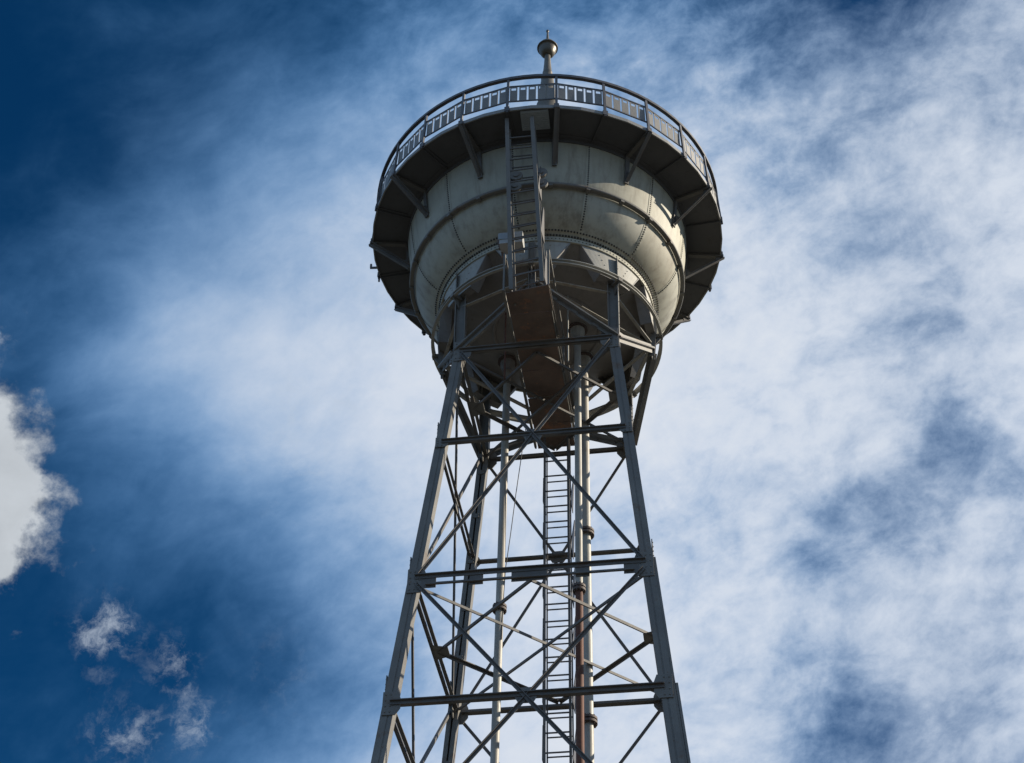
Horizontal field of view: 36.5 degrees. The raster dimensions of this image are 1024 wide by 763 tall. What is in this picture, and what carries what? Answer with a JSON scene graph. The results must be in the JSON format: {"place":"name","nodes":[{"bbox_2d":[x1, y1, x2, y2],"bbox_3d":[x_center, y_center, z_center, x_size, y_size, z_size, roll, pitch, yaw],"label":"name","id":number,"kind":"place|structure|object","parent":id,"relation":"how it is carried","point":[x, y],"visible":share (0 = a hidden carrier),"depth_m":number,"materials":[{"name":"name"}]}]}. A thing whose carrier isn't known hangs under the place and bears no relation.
{"place":"outdoors","nodes":[
{"label":"outdoors","id":0,"kind":"place"},
{"bbox_2d":[0,0,1023,762],"label":"sky","id":1,"kind":"structure","parent":0,"point":[219,422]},
{"label":"ground","id":2,"kind":"structure","parent":0,"visible":0},
{"bbox_2d":[369,30,724,762],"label":"water tower","id":3,"kind":"structure","parent":2,"relation":"on","point":[607,278],"depth_m":32.89,"materials":[{"name":"metal"}]},
{"bbox_2d":[497,231,524,269],"bbox_3d":[-0.036,-2.681,31.899,0.564,0.693,0.455,-5,-44,7],"label":"equipment box","id":4,"kind":"object","parent":3,"relation":"attached to","point":[502,240],"visible":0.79,"depth_m":31.87,"materials":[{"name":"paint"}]},
{"bbox_2d":[501,429,525,639],"bbox_3d":[0.054,2.907,31.352,0.418,5.473,0.078,-5,-44,7],"label":"hanging cable","id":5,"kind":"object","parent":3,"relation":"hanging from","point":[510,535],"visible":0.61,"depth_m":31.30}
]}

